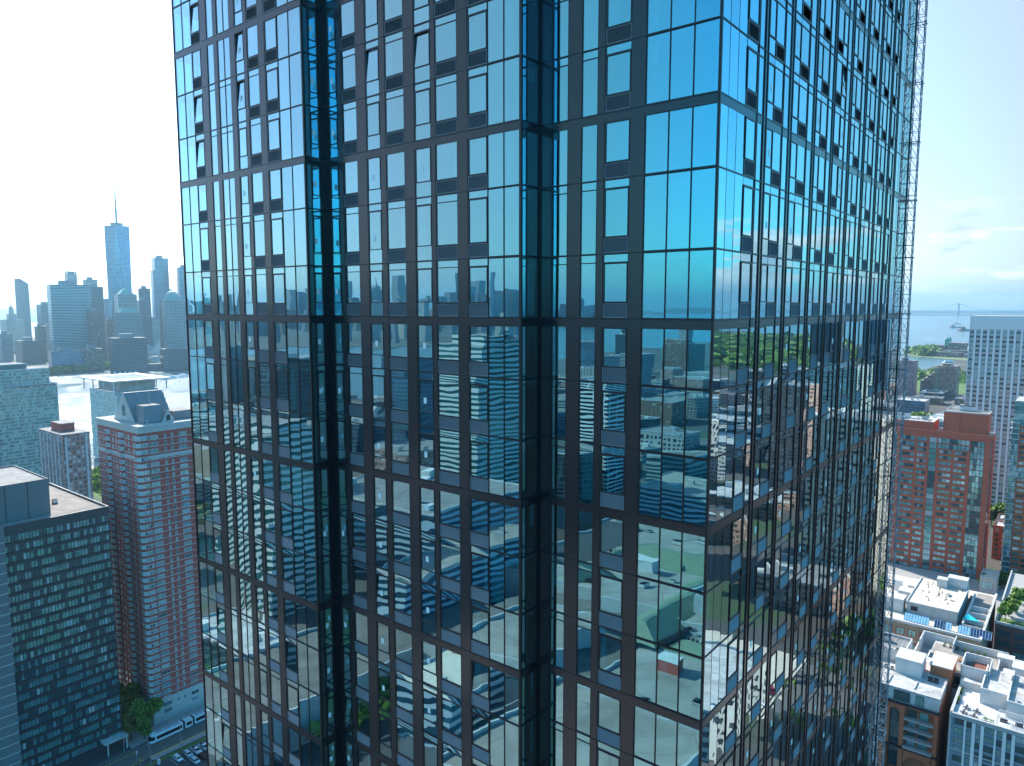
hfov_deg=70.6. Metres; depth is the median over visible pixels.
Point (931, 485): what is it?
window
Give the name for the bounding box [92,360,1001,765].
shore land
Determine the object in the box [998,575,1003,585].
tree
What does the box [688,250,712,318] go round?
window
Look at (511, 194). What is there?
window
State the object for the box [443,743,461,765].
window
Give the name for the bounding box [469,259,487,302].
window
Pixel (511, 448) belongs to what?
window
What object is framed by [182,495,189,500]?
window
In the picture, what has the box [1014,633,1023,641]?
window
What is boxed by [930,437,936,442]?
window
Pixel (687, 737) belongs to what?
window
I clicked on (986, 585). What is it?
window
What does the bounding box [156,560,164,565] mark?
window
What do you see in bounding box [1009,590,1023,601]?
tree
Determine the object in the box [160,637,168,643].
window
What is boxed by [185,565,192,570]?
window
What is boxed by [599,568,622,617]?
window
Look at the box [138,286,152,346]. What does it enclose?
dark tower
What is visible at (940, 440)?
window panes
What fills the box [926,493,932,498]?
window
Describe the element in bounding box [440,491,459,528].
window
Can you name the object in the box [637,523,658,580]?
window
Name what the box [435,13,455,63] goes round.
window
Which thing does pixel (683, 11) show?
window panes
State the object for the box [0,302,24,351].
spired tower
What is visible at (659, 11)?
window
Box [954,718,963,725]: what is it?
window
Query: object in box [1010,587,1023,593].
tree
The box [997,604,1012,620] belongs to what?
tree
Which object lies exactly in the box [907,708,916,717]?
window
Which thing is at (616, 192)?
window
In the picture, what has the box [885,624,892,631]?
window
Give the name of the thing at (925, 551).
window
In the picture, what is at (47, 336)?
masonry block
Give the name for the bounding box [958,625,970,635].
solar panel
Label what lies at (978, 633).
solar panel
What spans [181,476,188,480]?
window
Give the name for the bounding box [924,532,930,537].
window
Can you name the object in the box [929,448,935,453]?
window
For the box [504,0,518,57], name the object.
window
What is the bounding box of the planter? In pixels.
[981,717,993,723]
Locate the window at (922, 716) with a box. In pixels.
[919,712,928,721]
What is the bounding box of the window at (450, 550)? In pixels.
[440,538,459,581]
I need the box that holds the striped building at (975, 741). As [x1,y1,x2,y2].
[946,665,1023,765]
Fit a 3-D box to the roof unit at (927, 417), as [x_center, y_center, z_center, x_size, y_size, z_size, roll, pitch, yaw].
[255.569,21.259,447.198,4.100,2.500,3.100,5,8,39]
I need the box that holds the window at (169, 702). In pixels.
[164,700,171,706]
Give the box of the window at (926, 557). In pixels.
[922,554,929,559]
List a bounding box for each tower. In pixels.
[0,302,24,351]
[0,362,58,475]
[14,279,31,336]
[36,302,48,325]
[46,280,91,350]
[65,271,77,284]
[83,277,97,286]
[87,308,101,347]
[88,284,106,360]
[95,384,203,725]
[104,299,108,319]
[105,317,114,360]
[113,308,142,337]
[114,287,137,311]
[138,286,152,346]
[151,256,169,309]
[158,303,162,347]
[161,291,185,347]
[171,0,917,765]
[887,408,995,578]
[964,315,1023,505]
[1000,396,1023,572]
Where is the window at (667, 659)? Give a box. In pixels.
[656,646,677,711]
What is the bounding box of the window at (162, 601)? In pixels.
[158,599,166,604]
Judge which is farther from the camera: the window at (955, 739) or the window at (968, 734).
the window at (955, 739)
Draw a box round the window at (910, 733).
[906,730,915,736]
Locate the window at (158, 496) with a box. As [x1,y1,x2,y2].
[152,495,160,499]
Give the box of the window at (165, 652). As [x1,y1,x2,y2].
[161,650,168,655]
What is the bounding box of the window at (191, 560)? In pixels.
[185,559,192,564]
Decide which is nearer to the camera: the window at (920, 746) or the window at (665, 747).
the window at (665, 747)
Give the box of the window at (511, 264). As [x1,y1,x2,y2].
[504,257,518,316]
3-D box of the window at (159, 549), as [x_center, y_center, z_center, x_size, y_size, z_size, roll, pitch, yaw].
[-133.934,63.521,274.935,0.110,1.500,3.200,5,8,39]
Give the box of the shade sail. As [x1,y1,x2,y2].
[962,614,979,627]
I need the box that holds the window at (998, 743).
[996,740,1001,747]
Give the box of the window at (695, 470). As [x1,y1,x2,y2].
[683,458,706,526]
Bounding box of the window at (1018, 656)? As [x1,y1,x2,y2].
[1013,652,1023,660]
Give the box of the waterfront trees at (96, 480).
[92,466,100,493]
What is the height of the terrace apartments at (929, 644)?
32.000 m
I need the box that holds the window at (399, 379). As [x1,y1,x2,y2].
[391,370,407,411]
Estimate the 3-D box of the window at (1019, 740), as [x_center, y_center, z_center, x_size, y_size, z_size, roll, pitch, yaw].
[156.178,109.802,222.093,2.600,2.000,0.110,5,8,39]
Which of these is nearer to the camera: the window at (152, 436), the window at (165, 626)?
the window at (152, 436)
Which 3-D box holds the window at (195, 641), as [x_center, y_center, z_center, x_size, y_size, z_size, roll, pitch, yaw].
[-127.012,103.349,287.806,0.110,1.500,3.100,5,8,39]
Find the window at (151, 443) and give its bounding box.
[150,441,157,445]
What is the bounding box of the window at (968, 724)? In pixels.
[966,721,971,728]
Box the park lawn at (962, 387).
[917,378,965,394]
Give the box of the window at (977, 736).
[975,733,979,740]
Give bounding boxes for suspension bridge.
[911,303,1023,315]
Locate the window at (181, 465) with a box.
[180,463,187,467]
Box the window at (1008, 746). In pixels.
[1006,743,1010,749]
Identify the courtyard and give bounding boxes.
[888,563,1005,618]
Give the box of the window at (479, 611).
[471,600,488,645]
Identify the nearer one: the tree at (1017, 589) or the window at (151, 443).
the window at (151, 443)
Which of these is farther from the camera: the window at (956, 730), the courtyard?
the courtyard
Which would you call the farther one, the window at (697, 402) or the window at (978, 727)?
the window at (978, 727)
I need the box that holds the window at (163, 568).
[156,567,164,572]
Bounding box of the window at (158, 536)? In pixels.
[155,534,162,539]
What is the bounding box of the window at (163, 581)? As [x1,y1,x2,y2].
[157,580,165,585]
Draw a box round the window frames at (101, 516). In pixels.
[20,516,121,765]
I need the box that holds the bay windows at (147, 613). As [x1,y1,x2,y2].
[104,429,158,698]
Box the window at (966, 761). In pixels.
[964,758,968,764]
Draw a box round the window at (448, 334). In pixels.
[438,325,457,360]
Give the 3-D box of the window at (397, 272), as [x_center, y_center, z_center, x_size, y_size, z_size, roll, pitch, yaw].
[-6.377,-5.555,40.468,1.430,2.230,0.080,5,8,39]
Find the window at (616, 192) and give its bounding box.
[604,178,628,237]
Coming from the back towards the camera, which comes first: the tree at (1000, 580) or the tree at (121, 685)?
the tree at (1000, 580)
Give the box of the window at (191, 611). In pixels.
[187,609,194,614]
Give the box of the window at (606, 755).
[597,742,619,765]
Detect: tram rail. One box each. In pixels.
[115,724,203,765]
[120,726,203,765]
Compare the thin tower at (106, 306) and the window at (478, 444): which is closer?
the window at (478, 444)
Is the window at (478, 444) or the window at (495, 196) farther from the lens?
the window at (478, 444)
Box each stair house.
[885,591,891,608]
[890,592,906,612]
[895,647,926,678]
[898,586,912,602]
[937,576,947,588]
[948,574,968,589]
[997,652,1014,668]
[1012,660,1023,676]
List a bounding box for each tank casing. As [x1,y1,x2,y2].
[894,578,902,590]
[908,583,915,588]
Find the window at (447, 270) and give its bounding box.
[438,260,457,303]
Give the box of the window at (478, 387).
[469,377,487,421]
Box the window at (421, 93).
[414,81,429,139]
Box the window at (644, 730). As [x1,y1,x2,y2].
[634,706,654,763]
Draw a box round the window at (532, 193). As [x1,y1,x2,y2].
[527,187,537,255]
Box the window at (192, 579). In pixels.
[186,578,193,583]
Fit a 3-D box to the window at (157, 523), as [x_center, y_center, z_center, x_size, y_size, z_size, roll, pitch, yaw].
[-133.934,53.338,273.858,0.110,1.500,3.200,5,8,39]
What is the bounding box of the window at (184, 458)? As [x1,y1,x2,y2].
[180,457,187,461]
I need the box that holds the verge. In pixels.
[145,736,205,765]
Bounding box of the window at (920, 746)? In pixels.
[917,744,926,750]
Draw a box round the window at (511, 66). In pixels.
[504,56,519,121]
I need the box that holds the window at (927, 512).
[925,510,931,515]
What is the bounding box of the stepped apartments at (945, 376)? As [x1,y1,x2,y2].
[920,363,959,396]
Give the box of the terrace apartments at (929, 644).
[915,630,1023,708]
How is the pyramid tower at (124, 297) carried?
on the island land at (44, 364)
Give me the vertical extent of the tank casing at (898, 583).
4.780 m
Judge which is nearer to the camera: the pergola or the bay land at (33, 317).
the pergola
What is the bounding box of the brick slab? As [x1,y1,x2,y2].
[897,358,917,395]
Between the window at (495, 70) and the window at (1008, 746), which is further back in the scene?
the window at (1008, 746)
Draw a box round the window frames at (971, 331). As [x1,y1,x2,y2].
[965,331,1014,502]
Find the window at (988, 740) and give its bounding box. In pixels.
[984,736,993,744]
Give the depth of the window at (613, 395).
34.11 m
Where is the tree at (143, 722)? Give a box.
[136,714,151,738]
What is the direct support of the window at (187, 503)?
in the brick tower at (146, 463)
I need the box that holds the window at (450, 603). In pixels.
[441,590,460,634]
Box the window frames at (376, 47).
[189,0,903,765]
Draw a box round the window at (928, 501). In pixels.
[926,499,932,504]
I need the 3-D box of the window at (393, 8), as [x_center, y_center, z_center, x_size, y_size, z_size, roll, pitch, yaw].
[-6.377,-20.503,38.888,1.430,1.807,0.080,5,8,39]
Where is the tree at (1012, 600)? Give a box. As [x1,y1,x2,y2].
[1005,597,1022,606]
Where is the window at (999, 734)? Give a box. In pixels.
[997,730,1002,737]
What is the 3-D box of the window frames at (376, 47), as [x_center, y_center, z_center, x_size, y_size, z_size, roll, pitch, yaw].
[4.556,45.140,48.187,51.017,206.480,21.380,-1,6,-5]
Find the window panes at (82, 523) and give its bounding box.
[19,515,121,765]
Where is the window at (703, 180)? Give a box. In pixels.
[690,167,715,248]
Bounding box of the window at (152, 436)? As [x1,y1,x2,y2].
[149,435,157,439]
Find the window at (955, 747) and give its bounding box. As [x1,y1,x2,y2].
[953,745,961,753]
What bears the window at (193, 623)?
in the brick tower at (146, 463)
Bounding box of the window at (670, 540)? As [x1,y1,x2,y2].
[659,528,680,585]
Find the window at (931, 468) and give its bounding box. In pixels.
[928,465,934,470]
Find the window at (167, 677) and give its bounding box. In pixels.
[162,675,170,681]
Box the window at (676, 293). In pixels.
[665,251,688,318]
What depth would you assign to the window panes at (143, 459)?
277.19 m
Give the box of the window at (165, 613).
[159,612,166,617]
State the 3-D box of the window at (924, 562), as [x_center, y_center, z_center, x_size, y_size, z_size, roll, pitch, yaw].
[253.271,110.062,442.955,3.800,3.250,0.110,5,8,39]
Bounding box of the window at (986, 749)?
[983,745,992,753]
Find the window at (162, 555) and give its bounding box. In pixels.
[156,554,163,559]
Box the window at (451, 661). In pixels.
[442,648,460,686]
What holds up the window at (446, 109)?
in the glass tower at (543, 360)
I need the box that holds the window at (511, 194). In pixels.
[504,185,519,255]
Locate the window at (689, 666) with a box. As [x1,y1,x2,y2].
[678,653,700,720]
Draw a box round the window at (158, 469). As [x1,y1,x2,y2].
[151,468,159,472]
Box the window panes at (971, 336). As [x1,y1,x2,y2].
[966,331,1013,505]
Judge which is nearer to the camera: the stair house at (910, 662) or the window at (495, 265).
the window at (495, 265)
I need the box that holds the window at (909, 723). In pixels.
[907,721,915,727]
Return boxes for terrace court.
[960,652,992,680]
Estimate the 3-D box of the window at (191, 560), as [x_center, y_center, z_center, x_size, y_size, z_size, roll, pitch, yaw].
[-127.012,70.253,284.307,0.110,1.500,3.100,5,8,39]
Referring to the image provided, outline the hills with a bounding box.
[0,309,1023,312]
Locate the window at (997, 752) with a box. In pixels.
[995,749,1000,756]
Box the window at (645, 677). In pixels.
[635,639,656,703]
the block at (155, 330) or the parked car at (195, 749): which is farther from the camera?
the block at (155, 330)
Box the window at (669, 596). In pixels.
[658,583,679,649]
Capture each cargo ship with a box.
[949,325,962,327]
[957,327,968,330]
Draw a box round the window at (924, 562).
[922,560,928,565]
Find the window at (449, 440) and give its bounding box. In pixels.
[439,430,458,473]
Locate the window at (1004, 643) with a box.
[997,639,1009,647]
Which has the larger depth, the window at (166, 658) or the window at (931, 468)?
the window at (931, 468)
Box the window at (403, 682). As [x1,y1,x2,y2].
[396,671,412,713]
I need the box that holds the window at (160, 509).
[153,508,161,513]
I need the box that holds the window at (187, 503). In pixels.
[182,502,189,506]
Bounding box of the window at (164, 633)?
[160,631,167,636]
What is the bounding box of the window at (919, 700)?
[915,695,923,706]
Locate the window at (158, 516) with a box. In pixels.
[153,515,161,519]
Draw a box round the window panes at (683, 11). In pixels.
[173,0,916,765]
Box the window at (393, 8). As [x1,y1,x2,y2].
[384,0,401,21]
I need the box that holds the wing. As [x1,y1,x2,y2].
[150,270,158,318]
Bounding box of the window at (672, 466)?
[661,455,682,521]
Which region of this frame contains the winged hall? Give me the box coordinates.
[147,341,160,361]
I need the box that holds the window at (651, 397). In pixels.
[640,386,661,451]
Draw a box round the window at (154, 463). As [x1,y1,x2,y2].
[151,462,158,466]
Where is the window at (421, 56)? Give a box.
[413,22,429,82]
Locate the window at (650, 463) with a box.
[639,451,660,516]
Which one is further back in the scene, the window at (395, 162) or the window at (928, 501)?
the window at (928, 501)
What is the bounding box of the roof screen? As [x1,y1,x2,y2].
[882,644,901,661]
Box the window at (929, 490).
[926,488,933,493]
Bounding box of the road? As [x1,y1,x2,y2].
[77,735,206,765]
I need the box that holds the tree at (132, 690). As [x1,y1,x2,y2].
[120,682,143,704]
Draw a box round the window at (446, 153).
[436,142,456,181]
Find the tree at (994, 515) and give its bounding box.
[989,504,999,524]
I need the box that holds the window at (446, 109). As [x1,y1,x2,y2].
[435,74,456,122]
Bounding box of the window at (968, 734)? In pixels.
[966,730,970,737]
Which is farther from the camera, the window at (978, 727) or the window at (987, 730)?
the window at (978, 727)
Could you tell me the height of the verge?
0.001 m
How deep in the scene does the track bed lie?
263.24 m
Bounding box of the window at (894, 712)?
[887,707,899,765]
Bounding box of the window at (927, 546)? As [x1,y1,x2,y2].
[923,543,929,548]
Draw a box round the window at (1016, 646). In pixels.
[1013,643,1023,650]
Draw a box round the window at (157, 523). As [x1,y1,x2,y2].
[154,521,162,526]
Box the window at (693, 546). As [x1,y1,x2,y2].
[681,532,704,591]
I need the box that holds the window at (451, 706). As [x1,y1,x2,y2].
[442,692,460,738]
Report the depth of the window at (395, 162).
39.83 m
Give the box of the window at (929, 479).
[927,476,934,481]
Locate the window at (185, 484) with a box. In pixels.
[181,483,188,487]
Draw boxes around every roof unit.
[52,498,57,503]
[897,411,910,417]
[921,415,929,419]
[959,405,975,411]
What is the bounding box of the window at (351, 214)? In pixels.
[345,207,358,252]
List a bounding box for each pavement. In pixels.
[122,724,153,738]
[124,704,203,747]
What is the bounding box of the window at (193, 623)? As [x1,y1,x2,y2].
[188,621,195,626]
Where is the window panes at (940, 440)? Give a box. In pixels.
[887,434,984,578]
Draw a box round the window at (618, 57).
[606,41,630,96]
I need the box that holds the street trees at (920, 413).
[911,411,931,416]
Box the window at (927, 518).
[925,515,931,521]
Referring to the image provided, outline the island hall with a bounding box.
[935,335,968,350]
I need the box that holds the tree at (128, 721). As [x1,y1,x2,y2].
[121,702,136,740]
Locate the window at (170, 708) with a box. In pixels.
[164,706,171,712]
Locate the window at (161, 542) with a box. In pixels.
[155,541,163,546]
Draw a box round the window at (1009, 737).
[1006,733,1011,740]
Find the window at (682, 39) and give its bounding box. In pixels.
[670,25,693,99]
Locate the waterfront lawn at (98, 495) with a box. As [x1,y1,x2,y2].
[93,488,101,498]
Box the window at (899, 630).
[895,626,904,635]
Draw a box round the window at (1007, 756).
[1005,752,1009,759]
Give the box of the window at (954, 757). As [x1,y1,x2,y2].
[952,754,961,762]
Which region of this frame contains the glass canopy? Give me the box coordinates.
[1002,668,1014,681]
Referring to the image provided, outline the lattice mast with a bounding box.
[875,0,927,765]
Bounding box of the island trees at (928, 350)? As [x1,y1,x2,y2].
[903,344,942,355]
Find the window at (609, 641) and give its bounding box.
[598,627,621,676]
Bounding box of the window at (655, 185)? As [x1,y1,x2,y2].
[643,173,666,250]
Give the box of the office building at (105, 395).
[79,373,169,457]
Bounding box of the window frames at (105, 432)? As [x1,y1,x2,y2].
[99,428,198,706]
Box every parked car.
[172,753,182,761]
[182,749,192,757]
[189,756,200,764]
[198,751,206,759]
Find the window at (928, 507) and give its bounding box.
[925,504,932,509]
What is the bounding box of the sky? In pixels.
[0,0,1023,309]
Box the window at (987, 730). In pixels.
[984,727,993,734]
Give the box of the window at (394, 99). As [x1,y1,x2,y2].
[386,89,403,133]
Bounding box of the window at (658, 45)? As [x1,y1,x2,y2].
[646,31,669,104]
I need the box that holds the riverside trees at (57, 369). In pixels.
[49,359,150,373]
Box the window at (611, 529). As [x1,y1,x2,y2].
[600,515,623,557]
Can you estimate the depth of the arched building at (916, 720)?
247.53 m
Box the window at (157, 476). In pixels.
[151,475,159,479]
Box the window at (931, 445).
[929,442,936,447]
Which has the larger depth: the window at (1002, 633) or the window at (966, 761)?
the window at (1002, 633)
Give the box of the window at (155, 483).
[152,482,159,486]
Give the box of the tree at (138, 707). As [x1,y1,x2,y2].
[128,697,163,730]
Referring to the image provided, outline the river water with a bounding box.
[0,316,969,467]
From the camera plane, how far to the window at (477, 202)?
36.40 m
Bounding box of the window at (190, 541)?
[184,540,191,545]
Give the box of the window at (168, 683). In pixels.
[162,681,170,687]
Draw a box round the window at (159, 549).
[155,547,163,552]
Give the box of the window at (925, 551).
[923,549,929,554]
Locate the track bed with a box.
[95,720,204,765]
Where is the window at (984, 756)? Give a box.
[982,755,991,763]
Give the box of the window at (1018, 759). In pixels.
[1014,755,1023,763]
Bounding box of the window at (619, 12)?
[606,0,631,28]
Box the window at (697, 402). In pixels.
[685,390,708,458]
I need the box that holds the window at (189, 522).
[183,521,190,525]
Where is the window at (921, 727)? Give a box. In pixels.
[918,724,927,731]
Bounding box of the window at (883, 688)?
[882,685,885,695]
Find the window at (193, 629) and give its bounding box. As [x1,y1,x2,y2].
[188,627,195,633]
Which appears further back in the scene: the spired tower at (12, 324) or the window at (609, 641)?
the spired tower at (12, 324)
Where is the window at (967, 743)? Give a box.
[965,740,970,746]
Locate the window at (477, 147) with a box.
[468,135,486,175]
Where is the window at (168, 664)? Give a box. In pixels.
[161,662,169,668]
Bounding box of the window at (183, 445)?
[179,444,186,448]
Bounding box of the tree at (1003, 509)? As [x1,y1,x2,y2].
[992,503,1005,514]
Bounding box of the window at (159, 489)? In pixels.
[152,488,160,493]
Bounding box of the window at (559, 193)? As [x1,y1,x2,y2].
[553,186,566,255]
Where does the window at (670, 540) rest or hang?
in the glass tower at (543, 360)
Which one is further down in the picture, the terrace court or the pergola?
the pergola
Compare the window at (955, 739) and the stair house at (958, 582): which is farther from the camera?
the stair house at (958, 582)
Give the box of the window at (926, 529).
[924,527,930,532]
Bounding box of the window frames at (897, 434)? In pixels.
[889,434,984,577]
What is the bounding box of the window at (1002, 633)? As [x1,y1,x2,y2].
[997,630,1010,637]
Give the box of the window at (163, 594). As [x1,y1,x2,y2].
[158,593,165,598]
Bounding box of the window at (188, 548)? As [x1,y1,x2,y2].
[184,546,191,551]
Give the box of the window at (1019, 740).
[1015,736,1023,744]
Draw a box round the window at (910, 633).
[907,629,915,638]
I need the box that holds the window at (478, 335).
[469,326,487,362]
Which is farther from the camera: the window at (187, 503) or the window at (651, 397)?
the window at (187, 503)
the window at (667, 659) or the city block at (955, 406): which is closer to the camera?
the window at (667, 659)
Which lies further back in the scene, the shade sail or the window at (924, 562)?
the window at (924, 562)
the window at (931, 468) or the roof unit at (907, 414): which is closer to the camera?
the window at (931, 468)
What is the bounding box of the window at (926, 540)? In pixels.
[923,538,930,543]
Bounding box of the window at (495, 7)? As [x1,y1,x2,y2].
[487,0,502,62]
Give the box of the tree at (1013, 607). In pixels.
[1000,601,1018,616]
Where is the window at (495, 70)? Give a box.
[488,61,502,125]
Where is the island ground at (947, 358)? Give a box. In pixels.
[908,353,966,360]
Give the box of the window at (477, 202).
[468,190,486,243]
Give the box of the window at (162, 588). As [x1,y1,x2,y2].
[157,586,165,591]
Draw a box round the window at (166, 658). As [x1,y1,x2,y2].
[161,656,169,662]
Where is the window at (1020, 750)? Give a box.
[1015,746,1023,754]
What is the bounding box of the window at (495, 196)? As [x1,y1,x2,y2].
[488,188,502,256]
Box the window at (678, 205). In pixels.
[666,170,690,249]
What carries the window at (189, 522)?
in the brick tower at (146, 463)
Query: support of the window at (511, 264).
in the glass tower at (543, 360)
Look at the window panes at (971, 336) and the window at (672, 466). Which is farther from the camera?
the window panes at (971, 336)
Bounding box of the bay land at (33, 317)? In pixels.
[0,310,1023,321]
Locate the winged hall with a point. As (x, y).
(153, 351)
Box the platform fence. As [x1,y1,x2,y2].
[153,732,205,759]
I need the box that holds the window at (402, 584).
[394,574,410,615]
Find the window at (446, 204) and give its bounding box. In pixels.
[437,194,457,246]
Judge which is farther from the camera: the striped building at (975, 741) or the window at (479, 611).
the striped building at (975, 741)
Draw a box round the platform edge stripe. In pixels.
[151,730,205,756]
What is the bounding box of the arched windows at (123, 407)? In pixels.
[122,404,169,419]
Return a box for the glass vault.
[148,356,161,369]
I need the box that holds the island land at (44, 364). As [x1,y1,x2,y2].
[0,337,159,375]
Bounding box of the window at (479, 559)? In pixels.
[470,546,488,590]
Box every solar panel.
[903,612,929,625]
[934,619,945,629]
[942,621,951,630]
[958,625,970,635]
[970,627,991,640]
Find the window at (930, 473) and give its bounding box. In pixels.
[927,471,934,476]
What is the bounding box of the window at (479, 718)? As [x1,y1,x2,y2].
[471,706,488,752]
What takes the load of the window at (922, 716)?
in the arched building at (916, 720)
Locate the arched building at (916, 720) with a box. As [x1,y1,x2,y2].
[877,645,947,765]
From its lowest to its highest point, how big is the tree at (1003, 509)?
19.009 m
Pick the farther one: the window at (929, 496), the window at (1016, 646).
the window at (929, 496)
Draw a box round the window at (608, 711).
[597,692,620,735]
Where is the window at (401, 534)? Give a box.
[393,525,410,565]
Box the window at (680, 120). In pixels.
[668,107,691,170]
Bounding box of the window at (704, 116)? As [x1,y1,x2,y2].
[692,102,716,167]
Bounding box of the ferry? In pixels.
[942,360,956,362]
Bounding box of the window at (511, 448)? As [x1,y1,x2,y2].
[504,439,518,498]
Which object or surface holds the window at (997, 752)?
in the striped building at (975, 741)
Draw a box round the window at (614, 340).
[602,328,626,367]
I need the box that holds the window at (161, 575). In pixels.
[157,573,164,578]
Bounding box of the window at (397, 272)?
[389,263,406,303]
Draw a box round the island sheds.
[936,350,967,357]
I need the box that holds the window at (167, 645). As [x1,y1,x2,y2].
[160,643,168,649]
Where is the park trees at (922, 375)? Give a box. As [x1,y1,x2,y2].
[917,367,966,382]
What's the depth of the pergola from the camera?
226.81 m
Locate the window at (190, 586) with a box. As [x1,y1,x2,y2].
[186,584,193,589]
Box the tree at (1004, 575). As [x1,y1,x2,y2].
[999,570,1008,587]
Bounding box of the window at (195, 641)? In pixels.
[189,640,196,645]
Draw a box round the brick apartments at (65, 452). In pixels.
[38,420,93,499]
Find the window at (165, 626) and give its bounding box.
[159,624,167,630]
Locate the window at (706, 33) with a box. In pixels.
[694,18,719,94]
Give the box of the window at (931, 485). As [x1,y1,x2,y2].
[927,482,933,487]
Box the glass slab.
[176,265,186,347]
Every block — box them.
[0,331,13,360]
[0,465,127,765]
[15,337,42,363]
[34,324,47,361]
[45,323,50,355]
[48,347,83,366]
[81,345,103,370]
[108,333,147,373]
[137,298,151,358]
[152,317,159,355]
[160,344,187,369]
[883,573,997,649]
[884,632,912,649]
[896,397,929,412]
[912,394,944,404]
[920,389,947,397]
[928,415,943,427]
[929,651,957,761]
[949,404,963,408]
[954,396,964,404]
[979,568,999,594]
[991,513,1004,559]
[993,570,1023,660]
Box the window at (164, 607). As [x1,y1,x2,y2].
[158,605,166,610]
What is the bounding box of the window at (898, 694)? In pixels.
[893,689,909,702]
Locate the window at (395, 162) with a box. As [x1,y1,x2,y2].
[387,152,404,188]
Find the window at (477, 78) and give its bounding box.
[467,66,486,114]
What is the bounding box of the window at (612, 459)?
[600,446,624,495]
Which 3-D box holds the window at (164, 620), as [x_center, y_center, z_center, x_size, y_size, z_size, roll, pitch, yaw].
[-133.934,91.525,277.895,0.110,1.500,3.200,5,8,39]
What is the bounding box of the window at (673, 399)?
[662,388,684,454]
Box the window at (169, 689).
[163,688,170,693]
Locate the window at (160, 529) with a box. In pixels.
[154,528,162,532]
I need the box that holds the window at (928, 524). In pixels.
[924,521,931,526]
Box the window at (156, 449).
[150,448,158,452]
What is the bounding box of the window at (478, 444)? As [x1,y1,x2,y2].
[470,434,487,478]
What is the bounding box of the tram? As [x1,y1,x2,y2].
[148,709,204,743]
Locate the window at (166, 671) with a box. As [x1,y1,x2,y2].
[162,669,169,674]
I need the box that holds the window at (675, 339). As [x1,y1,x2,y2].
[663,329,686,387]
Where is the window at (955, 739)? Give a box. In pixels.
[953,736,962,744]
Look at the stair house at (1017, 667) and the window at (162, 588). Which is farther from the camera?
the window at (162, 588)
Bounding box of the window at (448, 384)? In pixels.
[438,374,458,417]
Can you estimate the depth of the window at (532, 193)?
35.42 m
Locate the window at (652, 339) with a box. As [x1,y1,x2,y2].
[641,328,663,385]
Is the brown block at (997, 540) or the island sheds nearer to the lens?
the brown block at (997, 540)
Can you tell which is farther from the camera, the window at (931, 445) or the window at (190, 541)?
the window at (931, 445)
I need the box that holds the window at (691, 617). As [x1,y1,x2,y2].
[680,589,702,656]
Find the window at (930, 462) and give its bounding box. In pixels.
[928,459,935,464]
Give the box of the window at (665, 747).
[655,714,676,765]
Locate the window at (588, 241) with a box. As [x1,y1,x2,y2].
[581,182,595,253]
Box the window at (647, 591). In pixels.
[636,577,657,642]
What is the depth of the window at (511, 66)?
34.43 m
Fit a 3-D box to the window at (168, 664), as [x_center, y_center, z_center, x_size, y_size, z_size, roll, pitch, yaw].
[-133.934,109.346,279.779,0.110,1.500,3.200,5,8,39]
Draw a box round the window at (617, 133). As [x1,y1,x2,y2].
[605,118,629,163]
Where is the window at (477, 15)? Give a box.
[467,2,486,53]
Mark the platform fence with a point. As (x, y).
(178, 746)
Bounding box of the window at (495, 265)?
[488,258,502,316]
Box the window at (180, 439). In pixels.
[179,437,186,441]
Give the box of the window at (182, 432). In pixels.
[179,431,186,435]
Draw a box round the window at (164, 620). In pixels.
[159,618,167,624]
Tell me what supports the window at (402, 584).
in the glass tower at (543, 360)
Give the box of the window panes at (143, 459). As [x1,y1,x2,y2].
[99,428,198,706]
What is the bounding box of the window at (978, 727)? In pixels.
[976,724,980,730]
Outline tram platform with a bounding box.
[151,731,205,759]
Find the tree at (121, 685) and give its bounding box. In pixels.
[119,682,131,689]
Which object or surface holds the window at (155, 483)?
in the brick tower at (146, 463)
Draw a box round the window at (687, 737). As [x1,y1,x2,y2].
[677,723,698,765]
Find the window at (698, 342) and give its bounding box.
[686,329,710,389]
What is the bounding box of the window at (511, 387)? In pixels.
[504,380,518,439]
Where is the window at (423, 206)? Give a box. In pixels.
[416,197,431,260]
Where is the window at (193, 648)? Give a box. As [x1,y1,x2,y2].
[189,646,196,651]
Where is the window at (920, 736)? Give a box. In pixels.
[918,734,926,740]
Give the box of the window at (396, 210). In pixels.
[388,201,405,249]
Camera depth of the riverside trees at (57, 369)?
1769.23 m
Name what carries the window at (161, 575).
in the brick tower at (146, 463)
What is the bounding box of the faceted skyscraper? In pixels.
[104,183,131,319]
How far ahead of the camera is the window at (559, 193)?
35.15 m
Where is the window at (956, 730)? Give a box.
[954,727,963,734]
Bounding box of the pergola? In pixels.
[997,709,1023,729]
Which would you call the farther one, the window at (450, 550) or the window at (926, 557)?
the window at (926, 557)
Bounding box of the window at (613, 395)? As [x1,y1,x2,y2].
[601,383,625,432]
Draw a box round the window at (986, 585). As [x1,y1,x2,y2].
[981,581,992,589]
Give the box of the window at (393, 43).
[385,31,402,77]
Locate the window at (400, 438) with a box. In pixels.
[392,423,408,463]
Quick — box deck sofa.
[1000,718,1007,722]
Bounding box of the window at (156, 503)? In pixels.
[153,501,161,506]
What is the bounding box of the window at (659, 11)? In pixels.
[648,0,670,33]
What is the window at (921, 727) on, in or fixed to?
in the arched building at (916, 720)
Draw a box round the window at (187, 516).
[183,515,190,519]
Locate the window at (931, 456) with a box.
[928,454,935,459]
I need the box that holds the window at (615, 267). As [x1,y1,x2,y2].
[603,254,627,302]
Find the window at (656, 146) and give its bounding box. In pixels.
[645,111,667,173]
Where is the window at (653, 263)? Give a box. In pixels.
[642,252,664,317]
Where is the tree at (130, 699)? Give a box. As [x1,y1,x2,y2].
[121,696,135,731]
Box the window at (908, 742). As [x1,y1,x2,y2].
[906,740,914,746]
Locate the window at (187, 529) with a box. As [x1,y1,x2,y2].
[183,527,190,532]

